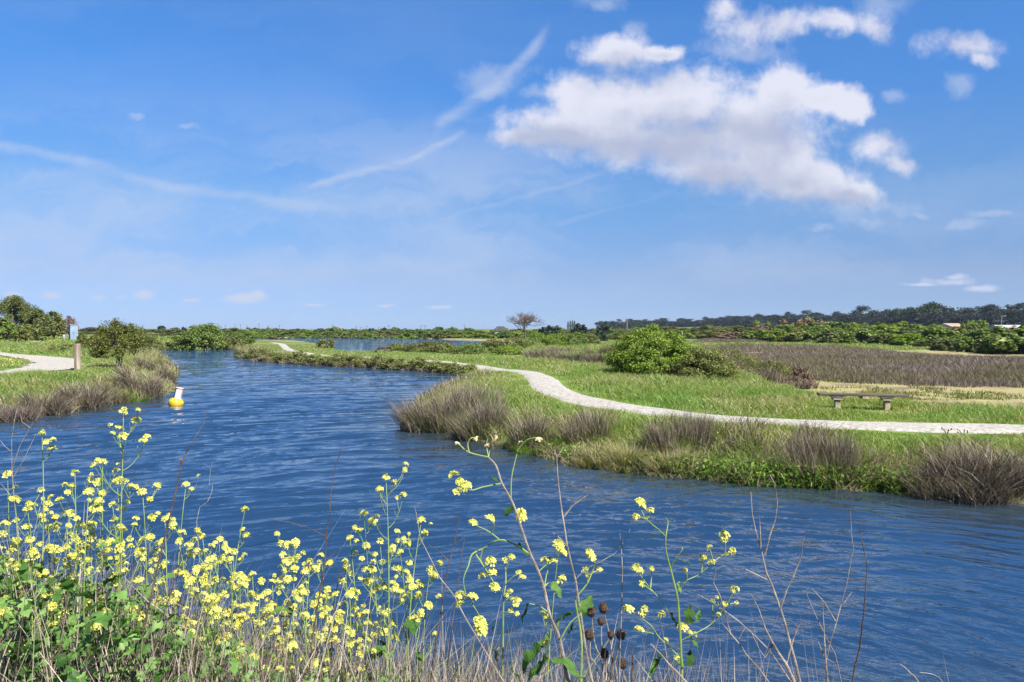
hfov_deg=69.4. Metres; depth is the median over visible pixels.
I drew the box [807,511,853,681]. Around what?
dead stem
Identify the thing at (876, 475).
grass tussock
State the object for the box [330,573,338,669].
dead stem
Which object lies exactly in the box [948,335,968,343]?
scrub bush
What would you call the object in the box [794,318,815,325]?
scrub bush
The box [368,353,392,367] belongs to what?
scrub bush
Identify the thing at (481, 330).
scrub bush
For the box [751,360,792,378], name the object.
scrub bush
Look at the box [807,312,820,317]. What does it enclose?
pine tree
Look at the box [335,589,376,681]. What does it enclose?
mustard plant
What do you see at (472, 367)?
scrub bush
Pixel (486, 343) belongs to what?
bramble bush
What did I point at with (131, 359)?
twig shrub
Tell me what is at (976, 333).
scrub bush
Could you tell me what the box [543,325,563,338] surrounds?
round tree
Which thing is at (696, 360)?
green bush
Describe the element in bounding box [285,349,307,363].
scrub bush
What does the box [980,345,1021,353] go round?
scrub bush
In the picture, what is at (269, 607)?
mustard plant
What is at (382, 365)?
scrub bush
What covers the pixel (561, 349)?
heath clump
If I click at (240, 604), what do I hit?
mustard plant
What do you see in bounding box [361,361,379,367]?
heath clump
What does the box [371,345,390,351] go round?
driftwood
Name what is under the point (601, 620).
teasel
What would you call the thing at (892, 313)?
pine tree
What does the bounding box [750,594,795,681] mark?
dead stem
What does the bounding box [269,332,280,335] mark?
scrub bush
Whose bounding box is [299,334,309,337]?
scrub bush
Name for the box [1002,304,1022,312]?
pine tree
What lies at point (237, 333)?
scrub bush
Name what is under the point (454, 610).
dead stem
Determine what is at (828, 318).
pine tree
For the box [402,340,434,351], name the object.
bramble bush
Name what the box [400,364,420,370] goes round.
heath clump
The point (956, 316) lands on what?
pine tree
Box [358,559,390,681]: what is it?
mustard plant
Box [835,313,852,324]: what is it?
pine tree
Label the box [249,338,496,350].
lagoon water
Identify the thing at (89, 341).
scrub bush
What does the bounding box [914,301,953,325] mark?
pine tree
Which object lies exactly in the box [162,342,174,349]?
thicket bush
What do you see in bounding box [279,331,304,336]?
scrub bush
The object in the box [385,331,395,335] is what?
scrub bush
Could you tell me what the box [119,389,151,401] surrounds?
weed clump
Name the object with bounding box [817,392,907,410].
bench
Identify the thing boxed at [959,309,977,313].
pine tree
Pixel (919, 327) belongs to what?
scrub bush
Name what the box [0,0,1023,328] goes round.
sky
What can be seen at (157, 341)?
scrub bush
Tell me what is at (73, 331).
information board
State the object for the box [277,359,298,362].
heath clump
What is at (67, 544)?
mustard plant
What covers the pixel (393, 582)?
mustard plant
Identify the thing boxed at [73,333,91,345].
scrub bush
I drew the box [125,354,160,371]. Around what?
twig shrub
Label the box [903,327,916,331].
scrub bush
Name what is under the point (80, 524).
mustard plant
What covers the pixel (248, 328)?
scrub bush
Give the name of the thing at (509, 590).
mustard plant
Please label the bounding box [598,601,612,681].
teasel
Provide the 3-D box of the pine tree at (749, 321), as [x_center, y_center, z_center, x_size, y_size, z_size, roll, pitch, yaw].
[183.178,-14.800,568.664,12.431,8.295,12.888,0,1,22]
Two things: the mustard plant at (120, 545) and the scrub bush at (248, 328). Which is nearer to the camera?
the mustard plant at (120, 545)
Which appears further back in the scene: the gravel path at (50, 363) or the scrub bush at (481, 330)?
the scrub bush at (481, 330)
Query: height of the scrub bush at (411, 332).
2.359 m
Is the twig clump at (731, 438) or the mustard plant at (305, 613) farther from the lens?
the twig clump at (731, 438)
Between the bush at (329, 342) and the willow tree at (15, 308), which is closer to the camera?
the willow tree at (15, 308)
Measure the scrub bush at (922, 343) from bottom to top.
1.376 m
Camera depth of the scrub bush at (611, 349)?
48.48 m
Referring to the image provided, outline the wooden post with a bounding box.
[74,344,80,369]
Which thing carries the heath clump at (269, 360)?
on the ground at (901, 387)
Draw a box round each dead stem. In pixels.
[0,411,51,680]
[125,578,192,678]
[131,410,206,681]
[146,547,181,679]
[196,462,212,634]
[274,446,342,680]
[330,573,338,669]
[332,641,355,681]
[414,507,503,681]
[429,514,464,681]
[445,538,464,681]
[552,450,593,681]
[576,530,629,681]
[631,649,633,681]
[650,643,686,681]
[698,594,791,681]
[713,570,768,681]
[746,475,804,681]
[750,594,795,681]
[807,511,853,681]
[852,526,867,681]
[900,664,942,681]
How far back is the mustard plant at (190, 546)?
2.41 m
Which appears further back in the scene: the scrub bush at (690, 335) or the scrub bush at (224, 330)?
the scrub bush at (224, 330)
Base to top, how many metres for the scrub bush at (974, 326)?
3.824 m
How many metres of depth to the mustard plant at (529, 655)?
1.76 m
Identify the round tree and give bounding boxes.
[538,327,550,337]
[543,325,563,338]
[570,323,589,333]
[595,331,607,340]
[596,323,612,333]
[751,320,759,329]
[959,321,969,328]
[968,320,989,328]
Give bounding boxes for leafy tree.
[0,318,19,339]
[14,324,39,341]
[41,311,66,338]
[63,315,78,334]
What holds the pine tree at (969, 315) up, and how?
on the ground at (901, 387)
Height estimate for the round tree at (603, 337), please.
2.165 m
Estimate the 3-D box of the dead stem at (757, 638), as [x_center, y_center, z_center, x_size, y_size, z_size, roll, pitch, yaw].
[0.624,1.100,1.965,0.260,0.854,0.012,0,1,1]
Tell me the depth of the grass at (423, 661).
2.71 m
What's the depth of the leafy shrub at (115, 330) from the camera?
36.91 m
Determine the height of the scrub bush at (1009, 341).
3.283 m
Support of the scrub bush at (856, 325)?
on the ground at (901, 387)
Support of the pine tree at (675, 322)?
on the ground at (901, 387)
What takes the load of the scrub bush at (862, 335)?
on the ground at (901, 387)
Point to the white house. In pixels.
(950, 324)
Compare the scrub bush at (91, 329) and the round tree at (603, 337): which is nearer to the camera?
the round tree at (603, 337)
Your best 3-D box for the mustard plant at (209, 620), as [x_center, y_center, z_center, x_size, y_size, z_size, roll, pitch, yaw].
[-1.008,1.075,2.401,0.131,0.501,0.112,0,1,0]
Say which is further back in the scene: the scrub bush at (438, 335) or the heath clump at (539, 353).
the scrub bush at (438, 335)
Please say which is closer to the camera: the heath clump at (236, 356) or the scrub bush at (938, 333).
the heath clump at (236, 356)
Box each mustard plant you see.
[0,470,29,679]
[0,487,48,681]
[0,530,29,681]
[0,554,37,681]
[2,535,57,681]
[12,429,57,673]
[12,494,53,674]
[33,543,73,679]
[33,572,74,681]
[42,470,115,675]
[42,500,72,681]
[47,511,91,680]
[53,487,127,673]
[61,536,93,658]
[78,525,117,681]
[82,458,120,680]
[84,407,160,678]
[87,515,144,681]
[94,499,144,654]
[108,561,147,674]
[112,482,165,666]
[128,533,166,673]
[135,513,186,681]
[151,556,183,642]
[153,474,199,648]
[161,589,196,681]
[164,527,209,678]
[181,563,226,681]
[183,593,223,657]
[186,547,243,681]
[189,533,228,680]
[192,570,239,669]
[200,536,237,678]
[207,544,254,681]
[211,506,249,676]
[213,601,249,677]
[220,571,260,660]
[230,641,254,667]
[237,570,280,681]
[238,593,281,681]
[253,575,287,657]
[254,635,294,681]
[256,609,289,664]
[263,597,296,680]
[264,544,305,667]
[270,531,313,672]
[283,558,327,675]
[283,617,309,676]
[286,588,318,677]
[292,588,331,681]
[301,586,340,664]
[305,552,333,671]
[319,626,337,676]
[323,556,364,672]
[330,614,353,671]
[334,534,366,644]
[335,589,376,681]
[337,637,370,681]
[351,509,386,681]
[352,619,377,680]
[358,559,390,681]
[362,461,416,681]
[362,537,398,674]
[373,580,407,679]
[389,549,412,681]
[394,516,435,681]
[401,576,424,681]
[415,560,442,672]
[448,429,593,681]
[491,553,525,681]
[538,547,566,680]
[555,548,602,681]
[622,497,739,681]
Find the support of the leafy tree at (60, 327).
on the ground at (901, 387)
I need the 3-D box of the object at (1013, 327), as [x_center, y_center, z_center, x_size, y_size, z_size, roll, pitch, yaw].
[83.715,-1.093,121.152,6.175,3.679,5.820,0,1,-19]
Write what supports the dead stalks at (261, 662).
on the ground at (901, 387)
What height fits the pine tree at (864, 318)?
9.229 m
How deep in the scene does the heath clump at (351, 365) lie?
55.34 m
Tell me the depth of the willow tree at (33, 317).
83.63 m
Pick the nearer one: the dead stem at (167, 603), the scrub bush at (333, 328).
the dead stem at (167, 603)
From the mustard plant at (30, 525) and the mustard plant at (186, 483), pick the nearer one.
the mustard plant at (30, 525)
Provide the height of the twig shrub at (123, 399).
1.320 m
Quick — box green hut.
[493,326,507,332]
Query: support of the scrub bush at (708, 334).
on the ground at (901, 387)
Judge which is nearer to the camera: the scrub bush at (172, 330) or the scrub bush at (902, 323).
the scrub bush at (902, 323)
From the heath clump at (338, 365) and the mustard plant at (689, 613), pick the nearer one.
the mustard plant at (689, 613)
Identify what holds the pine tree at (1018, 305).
on the ground at (901, 387)
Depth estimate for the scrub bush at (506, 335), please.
196.17 m
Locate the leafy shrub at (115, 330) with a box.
[87,318,151,367]
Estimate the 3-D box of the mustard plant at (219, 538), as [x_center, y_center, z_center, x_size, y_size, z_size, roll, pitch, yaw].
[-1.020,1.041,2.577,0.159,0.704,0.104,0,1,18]
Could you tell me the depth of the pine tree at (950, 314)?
381.89 m
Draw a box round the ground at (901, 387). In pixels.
[0,326,1023,503]
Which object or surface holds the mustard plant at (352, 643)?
on the ground at (901, 387)
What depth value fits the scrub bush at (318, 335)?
215.30 m
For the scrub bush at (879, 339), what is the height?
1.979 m
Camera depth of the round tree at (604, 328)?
219.03 m
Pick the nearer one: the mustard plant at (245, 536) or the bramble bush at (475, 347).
the mustard plant at (245, 536)
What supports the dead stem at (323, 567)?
on the ground at (901, 387)
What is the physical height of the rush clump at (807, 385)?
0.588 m
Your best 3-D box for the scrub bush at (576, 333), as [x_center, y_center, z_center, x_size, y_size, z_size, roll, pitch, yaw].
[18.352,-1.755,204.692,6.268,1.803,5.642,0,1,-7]
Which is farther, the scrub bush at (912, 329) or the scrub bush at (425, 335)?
the scrub bush at (425, 335)
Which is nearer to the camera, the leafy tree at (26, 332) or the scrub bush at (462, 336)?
the leafy tree at (26, 332)
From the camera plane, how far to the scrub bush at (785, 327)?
162.25 m
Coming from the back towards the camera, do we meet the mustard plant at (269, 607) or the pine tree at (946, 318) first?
the pine tree at (946, 318)
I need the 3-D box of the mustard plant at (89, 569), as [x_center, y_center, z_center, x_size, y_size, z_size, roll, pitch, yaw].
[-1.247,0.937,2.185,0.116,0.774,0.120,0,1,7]
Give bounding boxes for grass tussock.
[564,443,615,467]
[587,438,653,473]
[629,442,699,478]
[855,462,898,485]
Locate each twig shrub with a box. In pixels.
[0,397,53,421]
[4,384,85,416]
[37,375,122,408]
[81,358,174,398]
[88,378,135,404]
[120,354,158,364]
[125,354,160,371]
[147,362,180,382]
[861,427,1023,506]
[985,443,1023,497]
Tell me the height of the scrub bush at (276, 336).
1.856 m
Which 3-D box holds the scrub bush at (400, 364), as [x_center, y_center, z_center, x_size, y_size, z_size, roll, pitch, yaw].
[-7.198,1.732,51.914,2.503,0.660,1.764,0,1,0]
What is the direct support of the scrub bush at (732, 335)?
on the ground at (901, 387)
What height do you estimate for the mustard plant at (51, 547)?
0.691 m
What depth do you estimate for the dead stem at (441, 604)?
2.11 m
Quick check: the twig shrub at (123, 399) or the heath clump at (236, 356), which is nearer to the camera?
the twig shrub at (123, 399)
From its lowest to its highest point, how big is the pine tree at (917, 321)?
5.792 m
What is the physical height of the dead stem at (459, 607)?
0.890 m
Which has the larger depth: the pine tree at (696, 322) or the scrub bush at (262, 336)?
the pine tree at (696, 322)
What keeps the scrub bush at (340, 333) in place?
on the ground at (901, 387)
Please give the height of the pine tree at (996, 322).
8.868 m
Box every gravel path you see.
[0,352,73,372]
[270,342,1023,433]
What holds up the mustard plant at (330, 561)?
on the ground at (901, 387)
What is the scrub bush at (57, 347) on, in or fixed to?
on the ground at (901, 387)
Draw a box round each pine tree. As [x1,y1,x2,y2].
[607,322,619,327]
[659,320,669,326]
[673,321,683,326]
[677,321,688,326]
[687,321,696,326]
[694,320,701,326]
[712,320,721,326]
[730,318,744,325]
[742,317,756,324]
[753,314,764,324]
[766,315,782,323]
[789,313,798,321]
[800,309,811,316]
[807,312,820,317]
[816,316,835,321]
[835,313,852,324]
[849,313,862,323]
[856,305,869,315]
[856,315,871,324]
[863,308,879,318]
[865,310,881,324]
[870,317,889,324]
[882,316,896,322]
[886,308,902,322]
[888,318,907,321]
[895,306,922,324]
[901,314,915,324]
[906,319,926,323]
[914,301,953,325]
[922,312,944,326]
[924,314,949,323]
[944,310,959,322]
[951,313,975,321]
[956,307,975,323]
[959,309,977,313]
[960,313,978,323]
[967,313,995,324]
[975,305,1005,314]
[979,311,999,326]
[982,303,1002,313]
[983,314,1010,326]
[999,309,1023,324]
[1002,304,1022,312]
[1014,302,1023,314]
[1014,313,1023,324]
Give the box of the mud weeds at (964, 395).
[820,381,1023,399]
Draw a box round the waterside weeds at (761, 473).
[531,437,980,498]
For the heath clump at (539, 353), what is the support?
on the ground at (901, 387)
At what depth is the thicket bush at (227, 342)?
101.44 m
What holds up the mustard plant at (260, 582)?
on the ground at (901, 387)
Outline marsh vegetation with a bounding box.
[693,337,1023,387]
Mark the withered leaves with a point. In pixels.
(26, 585)
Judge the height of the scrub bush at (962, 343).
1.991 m
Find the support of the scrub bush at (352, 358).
on the ground at (901, 387)
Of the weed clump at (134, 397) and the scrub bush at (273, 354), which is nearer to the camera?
the weed clump at (134, 397)
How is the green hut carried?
on the ground at (901, 387)
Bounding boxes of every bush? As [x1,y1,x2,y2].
[46,343,82,352]
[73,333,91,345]
[78,327,99,331]
[81,335,101,348]
[132,329,159,350]
[140,356,174,365]
[147,338,164,350]
[148,329,167,331]
[161,328,185,333]
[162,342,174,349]
[170,322,229,349]
[215,337,233,349]
[220,328,242,332]
[227,331,241,334]
[231,334,246,337]
[231,338,246,348]
[233,349,250,356]
[238,346,272,358]
[243,331,258,335]
[244,336,255,343]
[246,327,259,331]
[257,329,271,332]
[257,333,271,338]
[260,351,281,360]
[265,335,286,338]
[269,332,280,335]
[270,352,293,361]
[272,328,287,332]
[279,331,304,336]
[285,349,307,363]
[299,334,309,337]
[300,353,323,363]
[302,331,317,335]
[310,333,325,337]
[311,356,338,364]
[313,328,323,331]
[315,338,335,348]
[322,332,338,335]
[323,326,340,331]
[326,334,336,337]
[326,352,354,364]
[334,331,347,335]
[337,355,363,366]
[340,329,354,332]
[343,331,362,335]
[347,333,360,337]
[355,358,376,366]
[359,333,378,338]
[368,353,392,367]
[373,331,386,334]
[376,334,393,337]
[378,357,407,368]
[384,343,412,350]
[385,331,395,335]
[389,332,412,335]
[391,361,410,368]
[393,332,419,338]
[396,330,417,334]
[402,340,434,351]
[408,356,428,368]
[415,330,429,335]
[418,333,433,337]
[425,340,455,352]
[425,360,443,371]
[431,332,456,338]
[436,363,457,371]
[437,330,457,334]
[443,362,477,372]
[448,342,488,354]
[454,330,473,334]
[456,334,478,337]
[466,332,493,338]
[472,329,489,333]
[481,338,508,351]
[491,333,500,337]
[491,345,523,354]
[497,331,522,338]
[502,335,531,348]
[507,328,528,332]
[514,333,532,337]
[526,331,551,345]
[539,332,571,345]
[556,333,588,345]
[568,331,584,337]
[579,333,601,343]
[603,323,700,374]
[604,345,630,360]
[609,333,635,339]
[614,330,631,332]
[656,327,671,331]
[666,345,738,378]
[672,330,695,338]
[673,328,685,330]
[684,330,711,338]
[690,328,716,331]
[692,325,720,329]
[693,331,720,338]
[705,368,739,381]
[709,329,731,332]
[712,332,742,338]
[719,327,733,330]
[725,344,763,371]
[731,326,759,333]
[737,331,759,338]
[751,324,764,329]
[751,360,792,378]
[754,328,787,341]
[757,325,773,333]
[772,324,792,336]
[774,329,814,342]
[777,319,797,324]
[785,366,815,386]
[786,328,805,333]
[793,321,810,328]
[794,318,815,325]
[798,329,825,342]
[801,321,822,331]
[813,325,832,337]
[814,329,840,343]
[824,321,847,330]
[833,328,879,343]
[834,328,848,333]
[846,327,857,331]
[847,322,859,327]
[847,323,859,331]
[858,325,876,330]
[866,333,889,345]
[871,325,900,333]
[874,321,894,326]
[886,334,928,345]
[888,330,909,340]
[891,321,907,327]
[898,330,922,340]
[900,324,918,329]
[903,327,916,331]
[910,338,943,346]
[916,323,942,329]
[919,326,961,341]
[928,338,963,350]
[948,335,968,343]
[950,329,966,334]
[951,326,964,331]
[952,336,976,351]
[957,328,997,339]
[965,323,980,330]
[969,333,1008,353]
[979,325,1023,353]
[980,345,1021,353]
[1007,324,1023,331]
[1016,345,1023,353]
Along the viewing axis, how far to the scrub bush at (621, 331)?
207.21 m
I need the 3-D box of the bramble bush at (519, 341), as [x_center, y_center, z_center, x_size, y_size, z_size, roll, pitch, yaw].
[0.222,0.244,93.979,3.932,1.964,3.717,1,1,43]
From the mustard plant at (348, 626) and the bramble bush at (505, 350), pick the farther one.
the bramble bush at (505, 350)
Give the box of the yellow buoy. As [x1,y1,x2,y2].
[168,387,183,405]
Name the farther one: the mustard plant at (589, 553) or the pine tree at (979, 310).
the pine tree at (979, 310)
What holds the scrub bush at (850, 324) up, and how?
on the ground at (901, 387)
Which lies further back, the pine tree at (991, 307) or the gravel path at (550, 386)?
the pine tree at (991, 307)
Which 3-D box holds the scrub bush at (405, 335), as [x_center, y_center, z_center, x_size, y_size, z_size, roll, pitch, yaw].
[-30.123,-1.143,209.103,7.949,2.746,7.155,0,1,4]
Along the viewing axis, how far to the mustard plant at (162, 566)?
2.30 m
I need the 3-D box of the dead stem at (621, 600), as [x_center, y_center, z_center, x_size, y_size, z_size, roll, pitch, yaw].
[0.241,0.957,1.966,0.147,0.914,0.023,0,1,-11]
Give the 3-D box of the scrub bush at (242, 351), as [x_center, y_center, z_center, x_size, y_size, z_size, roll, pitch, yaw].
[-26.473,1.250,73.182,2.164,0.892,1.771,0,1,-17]
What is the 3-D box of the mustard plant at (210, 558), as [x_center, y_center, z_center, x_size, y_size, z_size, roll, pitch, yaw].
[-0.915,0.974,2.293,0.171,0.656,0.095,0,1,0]
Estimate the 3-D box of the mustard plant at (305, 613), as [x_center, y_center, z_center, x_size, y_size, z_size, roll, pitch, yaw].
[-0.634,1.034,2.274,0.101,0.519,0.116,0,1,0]
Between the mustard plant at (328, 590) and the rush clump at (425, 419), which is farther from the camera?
the rush clump at (425, 419)
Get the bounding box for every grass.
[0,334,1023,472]
[0,334,1023,478]
[0,340,1023,498]
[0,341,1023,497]
[15,599,985,681]
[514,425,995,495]
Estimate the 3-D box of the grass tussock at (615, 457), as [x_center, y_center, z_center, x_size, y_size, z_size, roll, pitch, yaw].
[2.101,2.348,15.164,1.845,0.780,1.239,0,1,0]
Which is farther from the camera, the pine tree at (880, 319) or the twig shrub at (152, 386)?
the pine tree at (880, 319)
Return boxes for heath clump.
[235,353,260,358]
[250,355,267,360]
[265,355,286,361]
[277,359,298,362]
[303,360,323,365]
[319,360,338,365]
[333,362,348,366]
[343,361,363,366]
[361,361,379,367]
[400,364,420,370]
[413,366,432,370]
[521,346,565,358]
[545,345,580,352]
[547,350,590,360]
[580,349,608,363]
[581,345,621,353]
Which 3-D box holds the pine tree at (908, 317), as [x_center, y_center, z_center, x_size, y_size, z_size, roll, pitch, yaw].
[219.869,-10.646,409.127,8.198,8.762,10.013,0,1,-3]
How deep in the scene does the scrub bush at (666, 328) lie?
245.53 m
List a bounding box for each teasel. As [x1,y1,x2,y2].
[584,628,598,681]
[588,606,604,681]
[597,616,608,681]
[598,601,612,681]
[600,647,608,681]
[608,630,617,681]
[609,629,627,681]
[618,658,627,681]
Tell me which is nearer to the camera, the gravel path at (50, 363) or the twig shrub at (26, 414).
the twig shrub at (26, 414)
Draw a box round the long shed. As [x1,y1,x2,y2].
[988,325,1019,328]
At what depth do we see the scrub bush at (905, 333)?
117.06 m
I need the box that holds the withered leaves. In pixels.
[19,583,203,653]
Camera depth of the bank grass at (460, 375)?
18.50 m
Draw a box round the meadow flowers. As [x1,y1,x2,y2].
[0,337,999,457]
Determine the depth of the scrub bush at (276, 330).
300.02 m
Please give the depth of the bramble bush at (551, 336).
101.98 m
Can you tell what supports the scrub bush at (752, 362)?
on the ground at (901, 387)
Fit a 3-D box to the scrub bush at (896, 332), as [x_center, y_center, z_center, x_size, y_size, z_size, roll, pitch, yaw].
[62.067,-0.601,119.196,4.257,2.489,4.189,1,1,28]
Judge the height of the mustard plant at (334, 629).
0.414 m
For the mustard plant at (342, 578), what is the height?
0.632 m
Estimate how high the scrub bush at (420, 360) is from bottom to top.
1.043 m
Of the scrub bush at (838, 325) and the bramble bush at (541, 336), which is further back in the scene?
the scrub bush at (838, 325)
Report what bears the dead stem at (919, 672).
on the ground at (901, 387)
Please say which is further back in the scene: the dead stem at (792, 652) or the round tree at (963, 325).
the round tree at (963, 325)
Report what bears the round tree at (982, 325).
on the ground at (901, 387)
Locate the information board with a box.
[68,324,77,339]
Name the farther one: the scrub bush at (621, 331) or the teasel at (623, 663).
the scrub bush at (621, 331)
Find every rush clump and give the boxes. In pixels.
[372,372,514,432]
[432,385,532,441]
[489,406,568,450]
[539,401,635,447]
[610,400,734,455]
[741,364,789,383]
[750,424,892,489]
[783,379,821,388]
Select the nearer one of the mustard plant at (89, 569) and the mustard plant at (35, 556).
the mustard plant at (35, 556)
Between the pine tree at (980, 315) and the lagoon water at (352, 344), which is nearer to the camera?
the lagoon water at (352, 344)
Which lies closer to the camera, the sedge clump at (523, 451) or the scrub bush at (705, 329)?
the sedge clump at (523, 451)
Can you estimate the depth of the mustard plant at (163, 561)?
2.61 m
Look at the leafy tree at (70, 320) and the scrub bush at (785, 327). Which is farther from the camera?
the scrub bush at (785, 327)
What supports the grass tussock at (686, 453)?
on the ground at (901, 387)
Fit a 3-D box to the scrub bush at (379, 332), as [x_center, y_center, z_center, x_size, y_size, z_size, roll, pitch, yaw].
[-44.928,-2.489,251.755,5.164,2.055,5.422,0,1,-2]
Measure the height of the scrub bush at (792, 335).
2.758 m
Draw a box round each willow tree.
[0,295,38,330]
[17,309,54,339]
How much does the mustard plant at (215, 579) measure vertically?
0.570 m
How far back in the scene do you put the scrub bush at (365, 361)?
54.86 m
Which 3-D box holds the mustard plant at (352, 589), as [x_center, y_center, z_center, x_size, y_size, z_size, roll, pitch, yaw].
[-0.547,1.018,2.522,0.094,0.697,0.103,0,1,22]
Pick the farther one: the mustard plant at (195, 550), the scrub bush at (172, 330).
the scrub bush at (172, 330)
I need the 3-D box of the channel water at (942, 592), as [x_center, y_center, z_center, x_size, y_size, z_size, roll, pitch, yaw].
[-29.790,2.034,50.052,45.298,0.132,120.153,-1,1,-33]
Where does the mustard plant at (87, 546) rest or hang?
on the ground at (901, 387)
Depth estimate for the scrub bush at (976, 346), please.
82.08 m
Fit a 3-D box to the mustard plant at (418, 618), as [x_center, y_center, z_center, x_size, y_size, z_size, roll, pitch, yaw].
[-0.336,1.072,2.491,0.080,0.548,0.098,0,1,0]
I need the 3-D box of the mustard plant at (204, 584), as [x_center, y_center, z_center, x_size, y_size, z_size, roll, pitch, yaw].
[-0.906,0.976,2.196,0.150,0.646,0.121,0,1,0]
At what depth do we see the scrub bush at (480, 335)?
196.49 m
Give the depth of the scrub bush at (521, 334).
200.98 m
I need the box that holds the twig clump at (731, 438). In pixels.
[712,435,751,453]
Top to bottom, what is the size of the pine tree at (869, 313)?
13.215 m
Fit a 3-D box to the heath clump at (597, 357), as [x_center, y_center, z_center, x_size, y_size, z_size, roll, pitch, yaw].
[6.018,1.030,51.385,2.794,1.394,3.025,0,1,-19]
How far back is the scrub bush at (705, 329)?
212.48 m
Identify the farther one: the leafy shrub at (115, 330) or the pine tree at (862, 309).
the pine tree at (862, 309)
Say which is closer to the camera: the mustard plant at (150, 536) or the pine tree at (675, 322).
the mustard plant at (150, 536)
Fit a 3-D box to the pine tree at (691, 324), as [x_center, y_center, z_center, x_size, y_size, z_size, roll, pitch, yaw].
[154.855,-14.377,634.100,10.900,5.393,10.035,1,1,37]
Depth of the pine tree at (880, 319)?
433.45 m
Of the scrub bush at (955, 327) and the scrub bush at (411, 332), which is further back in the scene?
the scrub bush at (411, 332)
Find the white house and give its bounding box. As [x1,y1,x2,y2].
[939,323,959,328]
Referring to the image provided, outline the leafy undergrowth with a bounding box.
[0,555,413,681]
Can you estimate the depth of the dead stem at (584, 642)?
1.85 m
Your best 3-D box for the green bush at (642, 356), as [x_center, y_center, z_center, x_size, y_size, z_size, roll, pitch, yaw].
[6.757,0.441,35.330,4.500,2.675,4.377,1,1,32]
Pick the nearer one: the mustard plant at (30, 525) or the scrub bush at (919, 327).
the mustard plant at (30, 525)
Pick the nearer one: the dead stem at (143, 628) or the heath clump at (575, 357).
the dead stem at (143, 628)
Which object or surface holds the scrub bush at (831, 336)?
on the ground at (901, 387)
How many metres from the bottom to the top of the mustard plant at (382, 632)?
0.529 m
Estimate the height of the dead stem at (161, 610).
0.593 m
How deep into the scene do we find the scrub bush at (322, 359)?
57.63 m
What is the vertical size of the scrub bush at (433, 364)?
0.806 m
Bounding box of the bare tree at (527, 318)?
[507,312,545,342]
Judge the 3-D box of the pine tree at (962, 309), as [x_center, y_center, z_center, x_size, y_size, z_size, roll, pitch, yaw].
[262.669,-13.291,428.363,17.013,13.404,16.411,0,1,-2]
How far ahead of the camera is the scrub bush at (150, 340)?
83.99 m
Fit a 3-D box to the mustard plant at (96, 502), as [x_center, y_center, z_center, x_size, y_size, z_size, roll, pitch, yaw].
[-1.184,0.867,2.062,0.189,0.902,0.154,0,1,0]
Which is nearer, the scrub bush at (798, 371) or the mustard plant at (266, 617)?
the mustard plant at (266, 617)
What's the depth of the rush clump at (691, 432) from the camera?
15.43 m
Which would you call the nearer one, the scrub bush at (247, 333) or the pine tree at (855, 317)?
the scrub bush at (247, 333)
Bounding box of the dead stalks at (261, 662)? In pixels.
[0,476,948,681]
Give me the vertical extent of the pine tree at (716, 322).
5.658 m
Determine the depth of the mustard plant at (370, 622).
2.33 m
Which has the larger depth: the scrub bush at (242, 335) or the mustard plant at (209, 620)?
the scrub bush at (242, 335)
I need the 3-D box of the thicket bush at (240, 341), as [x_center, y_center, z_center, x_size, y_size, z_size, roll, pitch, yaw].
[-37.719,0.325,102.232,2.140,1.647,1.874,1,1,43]
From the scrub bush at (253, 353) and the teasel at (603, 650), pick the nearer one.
the teasel at (603, 650)
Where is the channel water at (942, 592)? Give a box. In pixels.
[0,348,1023,681]
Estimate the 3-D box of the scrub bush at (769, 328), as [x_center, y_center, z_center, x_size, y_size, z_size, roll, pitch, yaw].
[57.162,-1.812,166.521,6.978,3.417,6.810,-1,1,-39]
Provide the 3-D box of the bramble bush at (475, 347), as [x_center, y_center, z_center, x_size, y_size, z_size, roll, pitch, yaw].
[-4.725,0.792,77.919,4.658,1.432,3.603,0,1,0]
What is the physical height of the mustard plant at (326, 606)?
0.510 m
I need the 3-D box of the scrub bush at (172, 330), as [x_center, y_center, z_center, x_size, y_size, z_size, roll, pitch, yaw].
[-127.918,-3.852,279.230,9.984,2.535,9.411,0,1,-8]
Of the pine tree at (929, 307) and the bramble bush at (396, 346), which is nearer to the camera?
the bramble bush at (396, 346)
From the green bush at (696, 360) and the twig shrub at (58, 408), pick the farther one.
the green bush at (696, 360)
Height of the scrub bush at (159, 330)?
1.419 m
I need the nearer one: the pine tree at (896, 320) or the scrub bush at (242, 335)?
the scrub bush at (242, 335)
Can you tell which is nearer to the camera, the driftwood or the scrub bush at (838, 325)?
the driftwood
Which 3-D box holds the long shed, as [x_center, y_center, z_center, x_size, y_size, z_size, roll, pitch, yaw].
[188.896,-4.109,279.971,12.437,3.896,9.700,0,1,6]
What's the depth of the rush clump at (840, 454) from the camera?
13.79 m
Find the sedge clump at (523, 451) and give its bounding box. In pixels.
[513,442,547,455]
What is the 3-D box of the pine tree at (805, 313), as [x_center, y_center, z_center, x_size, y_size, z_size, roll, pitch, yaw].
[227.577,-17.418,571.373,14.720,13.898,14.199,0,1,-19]
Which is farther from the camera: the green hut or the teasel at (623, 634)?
the green hut
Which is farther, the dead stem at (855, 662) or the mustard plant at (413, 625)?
the mustard plant at (413, 625)
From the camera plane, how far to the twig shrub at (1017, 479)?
12.45 m
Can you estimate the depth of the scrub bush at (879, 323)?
171.19 m

